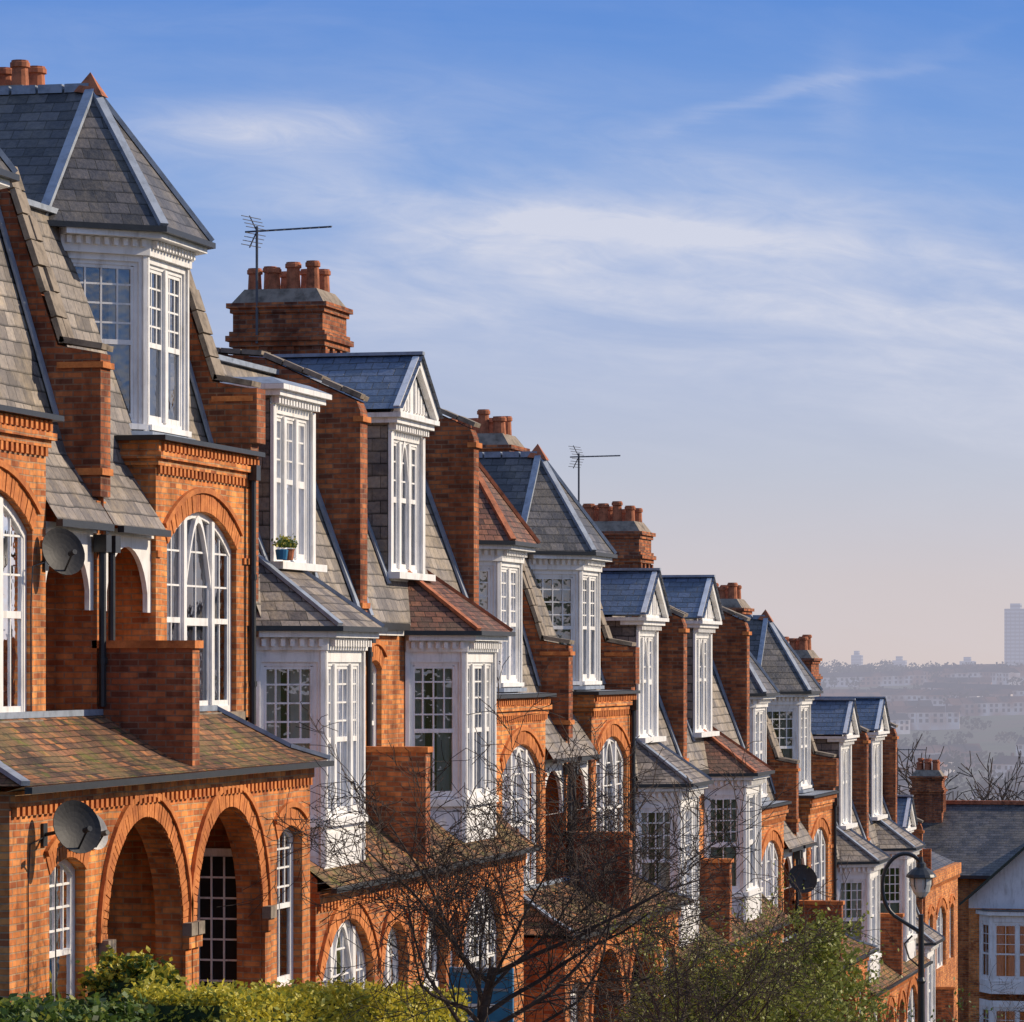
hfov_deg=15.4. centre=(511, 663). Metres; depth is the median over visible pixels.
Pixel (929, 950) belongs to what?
white trim
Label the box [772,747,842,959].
party walls
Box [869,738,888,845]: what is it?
mansard slates
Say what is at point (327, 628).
gutters and pipes
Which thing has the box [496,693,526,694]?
lead roof
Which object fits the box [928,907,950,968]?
window frames
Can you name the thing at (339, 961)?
window glass
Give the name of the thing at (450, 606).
ridge tiles
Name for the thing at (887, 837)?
bay roof
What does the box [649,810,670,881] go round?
room interior
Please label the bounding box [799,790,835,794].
lead roof
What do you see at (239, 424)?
party walls
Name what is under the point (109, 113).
lead hips
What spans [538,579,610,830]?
window curtains
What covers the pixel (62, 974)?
window glass
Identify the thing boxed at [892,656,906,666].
tower block
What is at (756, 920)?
porch roof tiles
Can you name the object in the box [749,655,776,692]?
turret roof
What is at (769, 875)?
window glass
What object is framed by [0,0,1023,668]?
sky
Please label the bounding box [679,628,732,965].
brick arches
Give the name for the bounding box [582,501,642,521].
chimney pots
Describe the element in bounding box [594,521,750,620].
stone copings
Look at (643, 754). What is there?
bay roof
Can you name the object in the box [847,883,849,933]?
room interior
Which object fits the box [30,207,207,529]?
mansard slates
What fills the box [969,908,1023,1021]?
brick walls
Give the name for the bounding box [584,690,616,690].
lead roof
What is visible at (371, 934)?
brick arches
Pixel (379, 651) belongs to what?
brick arches
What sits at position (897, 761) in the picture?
tv aerial
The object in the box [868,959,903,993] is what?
porch roof tiles
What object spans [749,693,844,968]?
gutters and pipes
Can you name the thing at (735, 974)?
budding tree
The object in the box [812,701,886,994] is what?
white trim
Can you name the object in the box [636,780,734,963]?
gutters and pipes
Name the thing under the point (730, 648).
party walls
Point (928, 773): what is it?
stone copings
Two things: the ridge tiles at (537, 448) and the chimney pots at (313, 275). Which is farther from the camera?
the ridge tiles at (537, 448)
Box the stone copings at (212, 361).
[0,85,276,934]
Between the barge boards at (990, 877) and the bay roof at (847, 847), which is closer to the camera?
the bay roof at (847, 847)
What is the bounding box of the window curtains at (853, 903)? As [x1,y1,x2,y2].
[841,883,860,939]
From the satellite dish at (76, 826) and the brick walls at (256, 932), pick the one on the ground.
the brick walls at (256, 932)
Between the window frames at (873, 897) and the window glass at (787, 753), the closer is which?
the window glass at (787, 753)
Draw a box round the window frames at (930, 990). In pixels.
[928,955,932,1021]
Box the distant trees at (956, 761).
[819,659,1023,800]
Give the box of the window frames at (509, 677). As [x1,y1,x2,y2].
[479,565,576,1021]
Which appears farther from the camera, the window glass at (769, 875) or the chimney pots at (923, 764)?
the chimney pots at (923, 764)
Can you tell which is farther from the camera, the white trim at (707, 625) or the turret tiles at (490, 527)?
the white trim at (707, 625)
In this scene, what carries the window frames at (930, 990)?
attached to the brick walls
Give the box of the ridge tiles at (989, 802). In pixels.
[946,800,1023,804]
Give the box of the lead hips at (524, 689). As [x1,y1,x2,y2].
[496,621,574,934]
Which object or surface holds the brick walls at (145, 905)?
on the ground
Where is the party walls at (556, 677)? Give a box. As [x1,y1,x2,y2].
[522,588,630,912]
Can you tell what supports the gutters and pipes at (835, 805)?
attached to the brick walls at (806, 805)
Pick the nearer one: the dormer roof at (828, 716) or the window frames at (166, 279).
the window frames at (166, 279)
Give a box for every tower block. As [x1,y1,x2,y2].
[851,651,862,665]
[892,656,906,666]
[960,657,975,664]
[1004,603,1023,665]
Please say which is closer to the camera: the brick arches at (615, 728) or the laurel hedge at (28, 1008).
the laurel hedge at (28, 1008)
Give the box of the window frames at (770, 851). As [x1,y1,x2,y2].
[749,710,777,906]
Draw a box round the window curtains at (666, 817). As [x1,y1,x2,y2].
[642,813,668,888]
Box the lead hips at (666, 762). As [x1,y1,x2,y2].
[602,568,711,783]
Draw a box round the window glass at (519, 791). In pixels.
[502,572,573,1021]
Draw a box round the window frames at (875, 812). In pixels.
[873,744,914,1021]
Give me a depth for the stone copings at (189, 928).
44.32 m
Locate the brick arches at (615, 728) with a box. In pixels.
[572,651,679,999]
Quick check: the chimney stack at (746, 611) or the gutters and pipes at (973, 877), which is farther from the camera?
the gutters and pipes at (973, 877)
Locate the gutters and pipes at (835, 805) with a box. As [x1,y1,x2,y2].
[778,691,878,962]
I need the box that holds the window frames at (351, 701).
[261,414,397,989]
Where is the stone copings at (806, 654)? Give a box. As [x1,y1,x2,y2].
[794,650,897,731]
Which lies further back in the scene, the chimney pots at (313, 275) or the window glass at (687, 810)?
the window glass at (687, 810)
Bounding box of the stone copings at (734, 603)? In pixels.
[720,599,835,762]
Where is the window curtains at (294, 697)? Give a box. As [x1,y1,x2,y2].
[264,666,308,762]
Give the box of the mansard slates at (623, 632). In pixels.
[604,615,677,779]
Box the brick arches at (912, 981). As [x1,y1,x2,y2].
[869,736,924,1021]
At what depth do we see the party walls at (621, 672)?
73.84 m
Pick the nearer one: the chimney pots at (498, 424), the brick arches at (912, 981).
the chimney pots at (498, 424)
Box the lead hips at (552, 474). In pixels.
[479,451,691,898]
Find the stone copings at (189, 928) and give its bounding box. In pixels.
[0,182,197,954]
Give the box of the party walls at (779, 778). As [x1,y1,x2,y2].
[767,735,841,958]
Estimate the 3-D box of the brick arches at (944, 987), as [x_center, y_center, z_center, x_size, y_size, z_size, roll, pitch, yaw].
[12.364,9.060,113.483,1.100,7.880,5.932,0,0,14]
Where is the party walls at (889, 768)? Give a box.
[862,727,902,974]
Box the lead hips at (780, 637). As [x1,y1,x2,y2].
[733,615,877,946]
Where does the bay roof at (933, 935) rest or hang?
attached to the brick walls
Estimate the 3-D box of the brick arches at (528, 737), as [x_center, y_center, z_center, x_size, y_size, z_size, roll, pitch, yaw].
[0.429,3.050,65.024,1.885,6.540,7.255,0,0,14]
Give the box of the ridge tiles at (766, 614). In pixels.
[758,609,773,621]
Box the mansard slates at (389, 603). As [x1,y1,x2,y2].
[367,423,461,624]
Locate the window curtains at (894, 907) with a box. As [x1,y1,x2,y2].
[880,903,898,912]
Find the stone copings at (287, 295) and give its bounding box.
[218,288,480,427]
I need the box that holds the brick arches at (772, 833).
[761,768,843,1011]
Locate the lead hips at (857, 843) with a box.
[814,698,889,860]
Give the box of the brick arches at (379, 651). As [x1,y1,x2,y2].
[365,417,524,960]
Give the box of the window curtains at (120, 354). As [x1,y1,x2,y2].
[79,267,280,975]
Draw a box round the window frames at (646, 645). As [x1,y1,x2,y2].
[638,636,694,910]
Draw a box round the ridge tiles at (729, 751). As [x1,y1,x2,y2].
[703,726,772,772]
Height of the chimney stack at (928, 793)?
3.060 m
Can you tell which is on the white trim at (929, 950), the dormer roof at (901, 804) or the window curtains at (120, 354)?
the dormer roof at (901, 804)
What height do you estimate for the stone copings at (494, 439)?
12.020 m
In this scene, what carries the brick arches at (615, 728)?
attached to the brick walls at (584, 706)
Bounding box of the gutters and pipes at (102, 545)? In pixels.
[0,168,211,793]
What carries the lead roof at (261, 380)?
on the white trim at (322, 649)
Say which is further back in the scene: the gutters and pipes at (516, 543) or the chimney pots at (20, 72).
the gutters and pipes at (516, 543)
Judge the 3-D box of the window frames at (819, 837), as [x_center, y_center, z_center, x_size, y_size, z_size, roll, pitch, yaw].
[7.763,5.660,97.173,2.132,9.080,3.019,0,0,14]
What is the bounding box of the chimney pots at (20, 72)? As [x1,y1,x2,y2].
[0,59,46,85]
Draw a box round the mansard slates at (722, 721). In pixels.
[685,619,740,769]
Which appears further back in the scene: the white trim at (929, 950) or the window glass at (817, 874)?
the white trim at (929, 950)
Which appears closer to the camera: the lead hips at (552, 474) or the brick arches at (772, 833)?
the lead hips at (552, 474)
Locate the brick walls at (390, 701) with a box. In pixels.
[365,635,526,1021]
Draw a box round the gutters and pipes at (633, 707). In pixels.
[527,551,692,918]
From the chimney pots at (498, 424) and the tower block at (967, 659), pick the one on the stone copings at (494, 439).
the chimney pots at (498, 424)
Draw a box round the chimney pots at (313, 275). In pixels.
[247,260,330,291]
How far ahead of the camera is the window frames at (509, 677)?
65.62 m
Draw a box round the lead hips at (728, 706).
[662,575,744,757]
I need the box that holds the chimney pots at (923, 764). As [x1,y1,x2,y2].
[916,758,939,769]
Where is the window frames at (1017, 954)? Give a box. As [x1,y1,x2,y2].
[981,921,1023,1021]
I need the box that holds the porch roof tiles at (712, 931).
[678,916,731,959]
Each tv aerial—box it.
[241,215,331,342]
[568,445,619,502]
[897,743,925,789]
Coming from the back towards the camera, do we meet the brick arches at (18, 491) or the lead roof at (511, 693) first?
the lead roof at (511, 693)
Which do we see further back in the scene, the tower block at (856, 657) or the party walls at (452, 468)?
the tower block at (856, 657)
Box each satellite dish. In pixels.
[27,800,100,991]
[30,528,84,711]
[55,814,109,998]
[788,864,816,897]
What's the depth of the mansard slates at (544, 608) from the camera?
70.56 m
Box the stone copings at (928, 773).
[912,770,944,775]
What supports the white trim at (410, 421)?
attached to the brick walls at (390, 701)
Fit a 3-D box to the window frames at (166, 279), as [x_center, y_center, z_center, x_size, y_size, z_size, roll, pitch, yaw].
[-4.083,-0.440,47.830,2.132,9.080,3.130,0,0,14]
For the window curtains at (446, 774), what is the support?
attached to the window frames at (403, 451)
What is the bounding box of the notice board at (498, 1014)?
[449,967,513,1021]
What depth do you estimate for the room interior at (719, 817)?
81.89 m
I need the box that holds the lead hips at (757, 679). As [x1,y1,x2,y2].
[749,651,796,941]
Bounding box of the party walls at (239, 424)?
[62,304,264,765]
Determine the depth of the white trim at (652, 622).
75.21 m
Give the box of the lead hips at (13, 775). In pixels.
[0,148,102,785]
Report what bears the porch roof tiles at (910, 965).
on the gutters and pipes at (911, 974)
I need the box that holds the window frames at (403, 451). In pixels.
[372,439,495,983]
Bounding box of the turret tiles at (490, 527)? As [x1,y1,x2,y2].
[479,468,536,543]
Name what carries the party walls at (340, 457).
attached to the brick walls at (317, 933)
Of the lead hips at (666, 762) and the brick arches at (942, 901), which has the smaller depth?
the lead hips at (666, 762)
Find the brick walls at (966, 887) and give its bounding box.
[958,879,985,1021]
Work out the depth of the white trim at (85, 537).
43.98 m
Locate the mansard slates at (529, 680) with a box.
[496,632,574,758]
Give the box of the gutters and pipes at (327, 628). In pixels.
[247,626,433,893]
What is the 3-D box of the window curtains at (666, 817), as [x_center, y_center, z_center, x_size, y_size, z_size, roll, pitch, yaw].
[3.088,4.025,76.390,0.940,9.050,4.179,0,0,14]
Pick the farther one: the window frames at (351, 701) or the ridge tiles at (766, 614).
the ridge tiles at (766, 614)
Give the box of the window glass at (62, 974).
[3,509,68,1000]
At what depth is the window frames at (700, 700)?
82.00 m
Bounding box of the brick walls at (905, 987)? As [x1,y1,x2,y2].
[896,968,917,1021]
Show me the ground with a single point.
(986, 740)
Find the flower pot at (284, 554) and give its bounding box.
[271,534,297,559]
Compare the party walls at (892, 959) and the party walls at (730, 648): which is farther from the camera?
the party walls at (892, 959)
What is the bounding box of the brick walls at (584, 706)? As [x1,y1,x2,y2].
[569,694,680,1018]
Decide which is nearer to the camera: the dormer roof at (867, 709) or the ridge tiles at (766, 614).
the ridge tiles at (766, 614)
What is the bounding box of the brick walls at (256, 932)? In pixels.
[103,440,313,988]
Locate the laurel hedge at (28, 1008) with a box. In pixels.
[0,990,158,1021]
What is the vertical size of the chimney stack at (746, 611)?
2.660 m
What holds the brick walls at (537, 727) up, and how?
on the ground
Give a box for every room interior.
[90,268,236,989]
[281,666,311,763]
[425,669,436,971]
[546,577,639,1006]
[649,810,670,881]
[717,797,736,857]
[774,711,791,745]
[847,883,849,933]
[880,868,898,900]
[1003,926,1023,1021]
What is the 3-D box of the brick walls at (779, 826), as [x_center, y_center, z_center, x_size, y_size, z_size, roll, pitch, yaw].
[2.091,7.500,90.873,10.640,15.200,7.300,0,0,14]
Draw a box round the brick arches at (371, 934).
[316,416,430,980]
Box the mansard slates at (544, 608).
[524,557,604,756]
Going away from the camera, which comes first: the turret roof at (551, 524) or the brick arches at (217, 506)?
the brick arches at (217, 506)
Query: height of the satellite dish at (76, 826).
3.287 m
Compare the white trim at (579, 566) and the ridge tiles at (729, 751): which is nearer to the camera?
the white trim at (579, 566)
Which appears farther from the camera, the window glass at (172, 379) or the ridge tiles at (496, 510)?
the ridge tiles at (496, 510)
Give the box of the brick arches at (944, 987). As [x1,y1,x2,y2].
[919,830,954,989]
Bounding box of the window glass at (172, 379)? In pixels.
[170,284,173,412]
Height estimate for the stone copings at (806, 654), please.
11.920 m
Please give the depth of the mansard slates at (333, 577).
53.45 m
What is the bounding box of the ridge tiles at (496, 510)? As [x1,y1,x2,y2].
[479,461,539,543]
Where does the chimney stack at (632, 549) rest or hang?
attached to the stone copings at (620, 526)
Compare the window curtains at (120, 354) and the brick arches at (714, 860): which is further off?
the brick arches at (714, 860)
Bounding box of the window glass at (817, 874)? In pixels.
[801,711,822,899]
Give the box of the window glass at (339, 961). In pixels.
[277,421,393,987]
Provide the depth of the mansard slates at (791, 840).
92.85 m
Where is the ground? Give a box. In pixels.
[825,684,1023,799]
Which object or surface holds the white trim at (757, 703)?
attached to the brick walls at (779, 826)
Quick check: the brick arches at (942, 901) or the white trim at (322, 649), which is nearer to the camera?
the white trim at (322, 649)
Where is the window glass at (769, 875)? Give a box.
[760,754,775,903]
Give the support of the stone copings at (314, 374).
attached to the brick walls at (317, 933)
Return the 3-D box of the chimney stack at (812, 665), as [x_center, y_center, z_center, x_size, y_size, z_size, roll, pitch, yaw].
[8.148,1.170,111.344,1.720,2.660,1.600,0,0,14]
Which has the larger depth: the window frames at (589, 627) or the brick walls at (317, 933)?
the window frames at (589, 627)
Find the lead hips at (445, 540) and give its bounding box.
[250,351,468,615]
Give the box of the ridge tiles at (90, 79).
[74,72,107,97]
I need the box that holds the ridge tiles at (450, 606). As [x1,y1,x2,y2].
[408,570,512,631]
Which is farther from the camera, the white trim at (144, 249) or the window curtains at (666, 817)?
the window curtains at (666, 817)
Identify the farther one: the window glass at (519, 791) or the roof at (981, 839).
the roof at (981, 839)
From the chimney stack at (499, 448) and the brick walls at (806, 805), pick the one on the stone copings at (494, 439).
the chimney stack at (499, 448)
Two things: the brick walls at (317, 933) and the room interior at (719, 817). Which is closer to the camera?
the brick walls at (317, 933)
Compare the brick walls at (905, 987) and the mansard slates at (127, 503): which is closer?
the mansard slates at (127, 503)
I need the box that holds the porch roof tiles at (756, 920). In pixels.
[731,893,787,941]
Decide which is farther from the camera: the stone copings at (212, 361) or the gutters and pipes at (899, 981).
the gutters and pipes at (899, 981)
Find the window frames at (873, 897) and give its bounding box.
[839,749,877,1020]
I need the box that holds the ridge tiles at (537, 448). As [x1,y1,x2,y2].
[528,444,548,459]
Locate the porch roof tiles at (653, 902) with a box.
[632,877,687,915]
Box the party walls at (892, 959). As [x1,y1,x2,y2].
[828,730,901,974]
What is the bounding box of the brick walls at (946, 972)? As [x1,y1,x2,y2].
[923,862,960,1021]
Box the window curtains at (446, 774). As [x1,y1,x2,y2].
[402,461,479,966]
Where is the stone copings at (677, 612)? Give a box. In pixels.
[670,607,685,616]
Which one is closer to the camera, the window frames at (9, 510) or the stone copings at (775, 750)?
the window frames at (9, 510)
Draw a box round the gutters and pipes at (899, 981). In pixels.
[837,857,905,995]
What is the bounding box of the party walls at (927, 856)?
[923,849,930,869]
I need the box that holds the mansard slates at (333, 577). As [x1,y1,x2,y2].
[220,361,353,615]
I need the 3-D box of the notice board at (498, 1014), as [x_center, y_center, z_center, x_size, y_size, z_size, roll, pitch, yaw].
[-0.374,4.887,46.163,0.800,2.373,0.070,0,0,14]
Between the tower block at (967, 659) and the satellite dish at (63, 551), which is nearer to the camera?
the satellite dish at (63, 551)
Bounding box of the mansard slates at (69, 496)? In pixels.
[0,229,112,523]
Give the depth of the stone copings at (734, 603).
99.22 m
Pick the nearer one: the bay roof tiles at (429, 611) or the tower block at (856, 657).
the bay roof tiles at (429, 611)
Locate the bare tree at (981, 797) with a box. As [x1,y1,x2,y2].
[897,734,1017,800]
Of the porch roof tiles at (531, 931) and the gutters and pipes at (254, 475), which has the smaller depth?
the gutters and pipes at (254, 475)
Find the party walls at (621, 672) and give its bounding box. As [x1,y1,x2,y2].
[542,626,639,911]
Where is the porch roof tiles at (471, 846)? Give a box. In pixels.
[429,812,533,865]
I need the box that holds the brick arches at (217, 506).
[106,363,312,921]
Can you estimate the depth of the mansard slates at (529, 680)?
67.94 m
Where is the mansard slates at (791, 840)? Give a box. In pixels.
[767,777,801,848]
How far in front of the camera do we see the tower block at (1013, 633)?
3588.38 m
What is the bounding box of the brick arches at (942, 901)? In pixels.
[928,874,959,919]
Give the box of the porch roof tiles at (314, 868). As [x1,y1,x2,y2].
[310,813,429,887]
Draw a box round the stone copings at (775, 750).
[767,722,798,763]
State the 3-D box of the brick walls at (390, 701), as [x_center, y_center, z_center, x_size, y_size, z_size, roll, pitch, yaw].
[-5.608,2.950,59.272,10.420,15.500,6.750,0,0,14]
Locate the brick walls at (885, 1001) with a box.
[867,990,895,1021]
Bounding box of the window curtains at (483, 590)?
[480,571,486,608]
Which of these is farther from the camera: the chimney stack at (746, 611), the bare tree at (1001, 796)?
the bare tree at (1001, 796)
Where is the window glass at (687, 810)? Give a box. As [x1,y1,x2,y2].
[644,653,687,894]
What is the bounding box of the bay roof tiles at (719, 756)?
[704,730,770,772]
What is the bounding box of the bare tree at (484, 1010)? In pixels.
[219,656,802,1021]
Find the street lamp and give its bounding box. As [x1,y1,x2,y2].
[880,852,935,1021]
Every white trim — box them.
[0,177,202,791]
[59,227,325,986]
[231,383,421,890]
[367,356,529,990]
[479,544,563,814]
[527,555,637,1005]
[605,571,707,962]
[685,578,769,921]
[749,696,792,888]
[767,694,819,864]
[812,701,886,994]
[867,699,921,961]
[902,797,939,1021]
[969,851,1023,1021]
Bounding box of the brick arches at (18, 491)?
[0,361,198,942]
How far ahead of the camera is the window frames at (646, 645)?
75.70 m
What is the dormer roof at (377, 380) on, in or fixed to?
on the white trim at (410, 421)
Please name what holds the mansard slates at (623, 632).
on the white trim at (652, 622)
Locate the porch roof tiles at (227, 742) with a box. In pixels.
[197,711,327,769]
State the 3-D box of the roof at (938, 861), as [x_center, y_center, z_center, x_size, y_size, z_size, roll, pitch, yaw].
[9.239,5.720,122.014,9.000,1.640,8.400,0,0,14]
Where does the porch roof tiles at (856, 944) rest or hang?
attached to the brick walls at (806, 805)
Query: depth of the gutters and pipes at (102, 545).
42.90 m
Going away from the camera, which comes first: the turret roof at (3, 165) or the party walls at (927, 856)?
the turret roof at (3, 165)
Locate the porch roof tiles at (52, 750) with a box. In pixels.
[0,715,205,785]
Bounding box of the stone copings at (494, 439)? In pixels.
[477,433,635,867]
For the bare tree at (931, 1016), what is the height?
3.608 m
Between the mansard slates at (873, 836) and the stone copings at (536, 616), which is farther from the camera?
the mansard slates at (873, 836)
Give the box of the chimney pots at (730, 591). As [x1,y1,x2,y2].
[716,583,741,598]
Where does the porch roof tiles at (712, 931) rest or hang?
attached to the brick walls
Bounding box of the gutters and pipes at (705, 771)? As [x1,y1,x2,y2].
[701,769,794,944]
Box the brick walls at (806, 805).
[796,798,868,1021]
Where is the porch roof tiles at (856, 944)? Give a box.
[843,935,875,957]
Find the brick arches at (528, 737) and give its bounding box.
[496,651,632,1021]
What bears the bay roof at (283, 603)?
attached to the brick walls at (317, 933)
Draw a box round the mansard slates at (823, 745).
[811,734,862,858]
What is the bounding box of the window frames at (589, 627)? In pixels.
[534,574,668,995]
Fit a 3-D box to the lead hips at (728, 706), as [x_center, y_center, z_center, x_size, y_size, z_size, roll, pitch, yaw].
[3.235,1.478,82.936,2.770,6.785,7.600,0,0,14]
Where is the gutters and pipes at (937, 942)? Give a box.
[916,938,944,945]
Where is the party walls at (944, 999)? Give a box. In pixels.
[911,822,953,1021]
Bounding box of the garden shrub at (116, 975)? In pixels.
[75,944,187,1003]
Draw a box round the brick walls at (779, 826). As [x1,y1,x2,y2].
[761,809,795,938]
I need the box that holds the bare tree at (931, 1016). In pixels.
[850,977,1002,1021]
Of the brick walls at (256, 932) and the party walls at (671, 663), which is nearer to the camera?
the brick walls at (256, 932)
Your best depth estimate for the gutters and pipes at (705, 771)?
81.36 m
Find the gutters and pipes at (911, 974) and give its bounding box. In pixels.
[877,844,932,979]
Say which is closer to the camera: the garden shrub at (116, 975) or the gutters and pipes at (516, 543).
the garden shrub at (116, 975)
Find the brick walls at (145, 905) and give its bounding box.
[0,412,194,1001]
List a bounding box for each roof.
[0,90,208,240]
[0,158,10,171]
[220,377,330,394]
[248,560,380,626]
[266,355,443,418]
[479,454,613,553]
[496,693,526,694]
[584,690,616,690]
[600,570,671,615]
[636,742,709,783]
[662,577,724,618]
[738,617,820,690]
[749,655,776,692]
[761,801,784,805]
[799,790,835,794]
[811,700,861,733]
[837,826,887,861]
[855,698,891,730]
[874,818,923,848]
[897,797,917,827]
[916,919,942,942]
[921,804,1023,875]
[923,848,953,870]
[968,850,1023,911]
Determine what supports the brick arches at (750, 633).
attached to the brick walls at (702, 829)
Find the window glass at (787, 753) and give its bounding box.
[769,711,790,762]
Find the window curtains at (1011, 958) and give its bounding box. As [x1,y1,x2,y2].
[985,926,1023,1021]
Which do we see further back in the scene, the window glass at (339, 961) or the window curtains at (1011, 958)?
the window curtains at (1011, 958)
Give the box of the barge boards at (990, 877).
[959,847,1023,904]
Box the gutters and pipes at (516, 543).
[479,540,640,940]
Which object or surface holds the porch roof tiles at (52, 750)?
attached to the brick walls at (145, 905)
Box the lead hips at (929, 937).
[897,795,943,942]
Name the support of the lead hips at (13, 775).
on the gutters and pipes at (102, 545)
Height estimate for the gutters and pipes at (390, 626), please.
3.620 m
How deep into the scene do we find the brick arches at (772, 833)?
90.66 m
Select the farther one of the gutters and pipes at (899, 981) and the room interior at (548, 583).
the gutters and pipes at (899, 981)
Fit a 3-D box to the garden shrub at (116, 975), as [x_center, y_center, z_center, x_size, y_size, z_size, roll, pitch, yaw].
[-3.959,4.123,39.604,0.904,2.416,1.320,0,0,14]
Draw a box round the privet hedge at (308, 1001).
[119,975,470,1021]
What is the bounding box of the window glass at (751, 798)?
[704,643,751,882]
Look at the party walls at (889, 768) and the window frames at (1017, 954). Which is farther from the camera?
the window frames at (1017, 954)
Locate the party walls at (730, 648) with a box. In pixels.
[671,611,748,939]
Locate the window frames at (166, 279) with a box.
[71,258,292,986]
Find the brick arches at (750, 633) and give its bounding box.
[687,629,782,983]
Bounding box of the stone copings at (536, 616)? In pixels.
[522,564,627,1018]
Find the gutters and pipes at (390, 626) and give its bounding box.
[365,623,539,870]
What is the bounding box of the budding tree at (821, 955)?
[596,897,896,1021]
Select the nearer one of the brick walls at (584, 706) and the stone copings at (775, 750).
the brick walls at (584, 706)
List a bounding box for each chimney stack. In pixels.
[225,301,353,355]
[479,445,529,451]
[601,531,655,567]
[724,608,753,614]
[800,658,822,695]
[909,776,947,822]
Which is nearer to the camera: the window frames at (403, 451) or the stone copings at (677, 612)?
the window frames at (403, 451)
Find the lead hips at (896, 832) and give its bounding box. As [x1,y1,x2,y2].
[813,696,924,847]
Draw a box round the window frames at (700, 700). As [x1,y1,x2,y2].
[696,638,757,891]
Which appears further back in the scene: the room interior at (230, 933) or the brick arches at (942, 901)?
the brick arches at (942, 901)
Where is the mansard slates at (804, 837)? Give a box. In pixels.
[767,711,813,844]
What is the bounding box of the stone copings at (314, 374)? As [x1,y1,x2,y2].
[216,347,365,398]
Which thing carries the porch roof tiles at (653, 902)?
attached to the brick walls at (584, 706)
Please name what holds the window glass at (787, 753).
attached to the brick walls at (806, 805)
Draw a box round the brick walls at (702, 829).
[699,794,781,965]
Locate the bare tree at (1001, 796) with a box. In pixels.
[984,777,1023,800]
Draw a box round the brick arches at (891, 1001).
[863,740,903,1021]
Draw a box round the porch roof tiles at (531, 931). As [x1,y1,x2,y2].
[524,881,635,935]
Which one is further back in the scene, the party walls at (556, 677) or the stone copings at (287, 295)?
the party walls at (556, 677)
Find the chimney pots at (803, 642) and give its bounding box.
[785,635,811,649]
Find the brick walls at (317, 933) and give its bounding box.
[310,871,419,988]
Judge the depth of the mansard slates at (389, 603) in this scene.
57.06 m
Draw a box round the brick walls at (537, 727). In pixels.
[496,697,627,1021]
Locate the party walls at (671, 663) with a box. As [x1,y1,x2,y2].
[632,613,730,940]
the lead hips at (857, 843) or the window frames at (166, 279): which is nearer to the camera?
the window frames at (166, 279)
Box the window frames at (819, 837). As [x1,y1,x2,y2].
[767,707,860,1011]
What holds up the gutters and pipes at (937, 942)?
attached to the brick walls
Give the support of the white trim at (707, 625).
attached to the brick walls at (702, 829)
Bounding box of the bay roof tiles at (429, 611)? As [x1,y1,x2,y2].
[406,580,510,631]
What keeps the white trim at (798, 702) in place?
attached to the brick walls at (806, 805)
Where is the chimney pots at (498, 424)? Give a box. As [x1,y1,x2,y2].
[450,409,511,434]
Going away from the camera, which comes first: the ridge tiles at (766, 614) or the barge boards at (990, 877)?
the ridge tiles at (766, 614)
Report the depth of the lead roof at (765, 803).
90.41 m
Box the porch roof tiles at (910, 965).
[902,950,930,975]
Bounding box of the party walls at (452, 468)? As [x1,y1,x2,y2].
[268,359,478,963]
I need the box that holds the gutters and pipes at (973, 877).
[958,875,993,878]
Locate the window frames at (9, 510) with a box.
[0,495,74,1001]
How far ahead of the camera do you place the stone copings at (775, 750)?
93.38 m
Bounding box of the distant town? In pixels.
[819,662,1023,800]
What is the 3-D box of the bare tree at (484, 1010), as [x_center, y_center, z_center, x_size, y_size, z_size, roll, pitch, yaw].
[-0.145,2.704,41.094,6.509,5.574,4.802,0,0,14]
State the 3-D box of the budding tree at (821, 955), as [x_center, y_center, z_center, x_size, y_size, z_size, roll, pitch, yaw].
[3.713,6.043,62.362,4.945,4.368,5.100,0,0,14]
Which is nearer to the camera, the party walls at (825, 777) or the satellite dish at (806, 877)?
the satellite dish at (806, 877)
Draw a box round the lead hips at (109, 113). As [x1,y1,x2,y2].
[0,83,330,758]
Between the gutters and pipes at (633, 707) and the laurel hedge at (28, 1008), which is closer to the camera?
the laurel hedge at (28, 1008)
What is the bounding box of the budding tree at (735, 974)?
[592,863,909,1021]
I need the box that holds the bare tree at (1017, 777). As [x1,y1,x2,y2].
[899,747,1023,800]
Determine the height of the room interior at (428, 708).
10.750 m
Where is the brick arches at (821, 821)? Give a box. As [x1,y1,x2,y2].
[798,762,868,1018]
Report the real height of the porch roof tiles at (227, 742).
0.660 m
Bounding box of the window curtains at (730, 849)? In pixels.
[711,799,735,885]
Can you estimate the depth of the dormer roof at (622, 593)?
75.53 m
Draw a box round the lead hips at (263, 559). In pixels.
[218,354,384,626]
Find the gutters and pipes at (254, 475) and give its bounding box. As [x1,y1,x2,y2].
[47,220,333,776]
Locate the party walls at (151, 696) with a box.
[0,188,195,765]
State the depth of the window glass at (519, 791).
65.71 m
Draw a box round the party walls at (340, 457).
[219,354,427,862]

